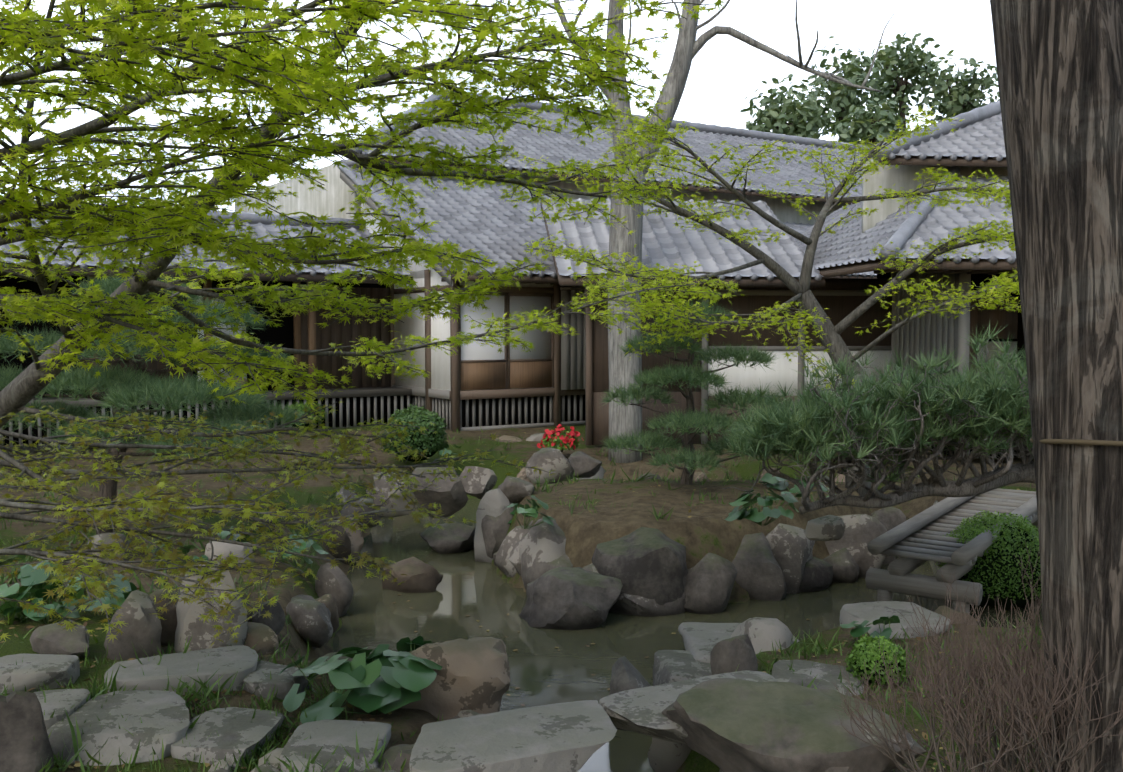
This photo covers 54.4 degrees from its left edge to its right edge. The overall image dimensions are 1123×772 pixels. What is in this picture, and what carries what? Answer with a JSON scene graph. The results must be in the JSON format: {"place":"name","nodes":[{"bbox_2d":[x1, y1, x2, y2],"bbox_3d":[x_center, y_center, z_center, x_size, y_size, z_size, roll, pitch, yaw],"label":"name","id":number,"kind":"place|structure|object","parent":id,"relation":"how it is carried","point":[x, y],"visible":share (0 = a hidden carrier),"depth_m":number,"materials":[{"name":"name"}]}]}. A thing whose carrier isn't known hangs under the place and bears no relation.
{"place":"outdoors","nodes":[
{"label":"outdoors","id":0,"kind":"place"},
{"bbox_2d":[0,0,999,211],"bbox_3d":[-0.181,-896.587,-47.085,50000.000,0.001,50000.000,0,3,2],"label":"sky","id":1,"kind":"structure","parent":0,"point":[728,74],"depth_m":3502.17,"materials":[{"name":"white"}]},
{"bbox_2d":[0,425,1043,771],"bbox_3d":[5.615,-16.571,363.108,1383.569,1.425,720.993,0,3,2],"label":"ground","id":2,"kind":"structure","parent":0,"point":[700,531],"depth_m":11.33,"materials":[{"name":"soil"}]},
{"bbox_2d":[0,271,306,534],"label":"pine","id":3,"kind":"object","parent":2,"relation":"on","point":[191,390],"depth_m":10.85,"materials":[{"name":"green plant"}]},
{"bbox_2d":[280,399,326,427],"bbox_3d":[-4.896,0.534,20.421,1.044,0.655,0.997,0,3,2],"label":"shrub","id":4,"kind":"object","parent":2,"relation":"on","point":[300,405],"visible":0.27,"depth_m":20.19,"materials":[{"name":"green plant"}]},
{"bbox_2d":[0,0,743,640],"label":"maple","id":5,"kind":"object","parent":2,"relation":"on","point":[332,84],"depth_m":4.80,"materials":[{"name":"green plant"}]},
{"bbox_2d":[0,397,555,647],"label":"maple leaves","id":6,"kind":"object","parent":5,"relation":"attached to","point":[94,586],"visible":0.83,"depth_m":5.30,"materials":[{"name":"green plant"}]},
{"bbox_2d":[380,403,447,462],"bbox_3d":[-2.289,0.722,16.793,1.079,0.909,1.108,0,3,2],"label":"round shrub","id":7,"kind":"object","parent":2,"relation":"on","point":[430,443],"visible":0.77,"depth_m":16.51,"materials":[{"name":"green plant"}]},
{"bbox_2d":[0,90,876,446],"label":"house","id":8,"kind":"structure","parent":2,"relation":"on","point":[478,386],"depth_m":21.00,"materials":[{"name":"white paint"}]},
{"bbox_2d":[0,211,409,274],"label":"house roof","id":9,"kind":"structure","parent":8,"relation":"on","point":[260,229],"depth_m":19.64,"materials":[{"name":"tile"}]},
{"bbox_2d":[349,166,555,273],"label":"roof","id":10,"kind":"structure","parent":8,"relation":"attached to","point":[486,221],"depth_m":22.05,"materials":[{"name":"grey tile"}]},
{"bbox_2d":[360,99,872,197],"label":"house roof","id":11,"kind":"structure","parent":8,"relation":"attached to","point":[555,148],"depth_m":29.50,"materials":[{"name":"grey tile"}]},
{"bbox_2d":[780,221,876,274],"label":"house roof","id":12,"kind":"structure","parent":8,"relation":"on","point":[800,228],"depth_m":30.02,"materials":[{"name":"tile"}]},
{"bbox_2d":[0,444,899,723],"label":"broad-leaved plants","id":13,"kind":"object","parent":2,"relation":"on","point":[382,678],"visible":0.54,"depth_m":6.57,"materials":[{"name":"green plant"}]},
{"bbox_2d":[0,433,937,771],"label":"rocks","id":14,"kind":"object","parent":2,"relation":"on","point":[734,725],"visible":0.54,"depth_m":9.40,"materials":[{"name":"grey stone"}]},
{"bbox_2d":[0,466,952,771],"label":"rock slabs","id":15,"kind":"structure","parent":2,"relation":"on","point":[156,708],"depth_m":6.12,"materials":[{"name":"grey stone"}]},
{"bbox_2d":[0,425,1043,771],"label":"grass tufts","id":16,"kind":"object","parent":2,"relation":"on","point":[262,703],"visible":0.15,"depth_m":6.60,"materials":[{"name":"green plant"}]},
{"bbox_2d":[537,424,583,452],"bbox_3d":[-0.017,0.875,17.476,0.672,0.537,0.644,3,4,40],"label":"azalea bush","id":17,"kind":"object","parent":2,"relation":"on","point":[560,437],"visible":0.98,"depth_m":17.32,"materials":[{"name":"red plant"}]},
{"bbox_2d":[149,435,978,720],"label":"rocks","id":18,"kind":"object","parent":2,"relation":"on","point":[473,673],"visible":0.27,"depth_m":6.34,"materials":[{"name":"grey stone"}]},
{"bbox_2d":[409,656,777,771],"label":"stone slabs","id":19,"kind":"structure","parent":2,"relation":"on","point":[574,736],"depth_m":5.49,"materials":[{"name":"grey stone"}]},
{"bbox_2d":[599,299,782,484],"bbox_3d":[1.542,0.107,12.246,2.258,2.265,2.060,0,3,2],"label":"island pine","id":20,"kind":"object","parent":2,"relation":"on","point":[671,374],"depth_m":12.14,"materials":[{"name":"green plant"}]},
{"bbox_2d":[529,0,893,462],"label":"tree","id":21,"kind":"object","parent":2,"relation":"on","point":[624,418],"visible":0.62,"depth_m":17.31,"materials":[{"name":"grey plant"}]},
{"bbox_2d":[510,98,1020,495],"bbox_3d":[2.719,-0.964,12.223,6.649,4.648,4.117,0,3,2],"label":"maple","id":22,"kind":"object","parent":2,"relation":"on","point":[874,168],"depth_m":12.12,"materials":[{"name":"green plant"}]},
{"bbox_2d":[540,100,1030,457],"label":"house","id":23,"kind":"structure","parent":2,"relation":"on","point":[841,299],"depth_m":18.76,"materials":[{"name":"white paint"}]},
{"bbox_2d":[542,198,823,276],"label":"roof","id":24,"kind":"structure","parent":23,"relation":"attached to","point":[665,242],"depth_m":19.05,"materials":[{"name":"grey tile"}]},
{"bbox_2d":[794,186,933,268],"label":"house roof","id":25,"kind":"structure","parent":23,"relation":"attached to","point":[849,242],"depth_m":18.74,"materials":[{"name":"grey tile"}]},
{"bbox_2d":[889,113,1005,156],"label":"house roof","id":26,"kind":"structure","parent":23,"relation":"attached to","point":[980,138],"depth_m":19.12,"materials":[{"name":"grey tile"}]},
{"bbox_2d":[895,174,1015,258],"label":"house roof","id":27,"kind":"structure","parent":23,"relation":"on","point":[939,223],"depth_m":16.89,"materials":[{"name":"tile"}]},
{"bbox_2d":[718,322,1034,513],"bbox_3d":[3.337,0.879,8.499,4.362,2.826,2.304,0,3,2],"label":"pine shrub","id":28,"kind":"object","parent":2,"relation":"on","point":[993,402],"depth_m":7.99,"materials":[{"name":"green plant"}]},
{"bbox_2d":[845,634,911,684],"bbox_3d":[1.979,1.728,6.810,0.410,0.338,0.430,0,3,2],"label":"small shrub","id":29,"kind":"object","parent":2,"relation":"on","point":[866,650],"visible":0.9,"depth_m":6.71,"materials":[{"name":"green plant"}]},
{"bbox_2d":[865,488,1037,613],"bbox_3d":[4.184,1.804,11.012,1.000,1.441,3.387,2,4,38],"label":"wooden footbridge","id":30,"kind":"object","parent":2,"relation":"on","point":[915,541],"depth_m":10.03,"materials":[{"name":"grey wood"}]},
{"bbox_2d":[832,541,1122,771],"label":"bare shrub","id":31,"kind":"object","parent":2,"relation":"on","point":[1022,713],"visible":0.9,"depth_m":4.44,"materials":[{"name":"brown plant"}]},
{"bbox_2d":[935,510,1041,608],"bbox_3d":[4.154,1.642,10.336,1.194,0.940,1.178,0,3,2],"label":"round shrub","id":32,"kind":"object","parent":2,"relation":"on","point":[997,570],"visible":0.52,"depth_m":9.96,"materials":[{"name":"green plant"}]},
{"bbox_2d":[990,0,1122,771],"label":"trunk","id":33,"kind":"object","parent":2,"relation":"on","point":[1059,64],"visible":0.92,"depth_m":4.16,"materials":[{"name":"brown plant"}]},
{"bbox_2d":[333,498,1042,771],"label":"pond water","id":34,"kind":"structure","parent":0,"point":[487,596],"depth_m":9.70,"materials":[{"name":"liquid"}]},
{"bbox_2d":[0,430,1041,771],"bbox_3d":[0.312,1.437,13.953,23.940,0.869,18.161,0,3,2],"label":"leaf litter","id":35,"kind":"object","parent":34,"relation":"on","point":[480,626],"visible":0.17,"depth_m":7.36,"materials":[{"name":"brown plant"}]},
{"bbox_2d":[740,27,999,145],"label":"trees","id":36,"kind":"object","parent":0,"point":[811,110],"depth_m":47.13,"materials":[{"name":"green plant"}]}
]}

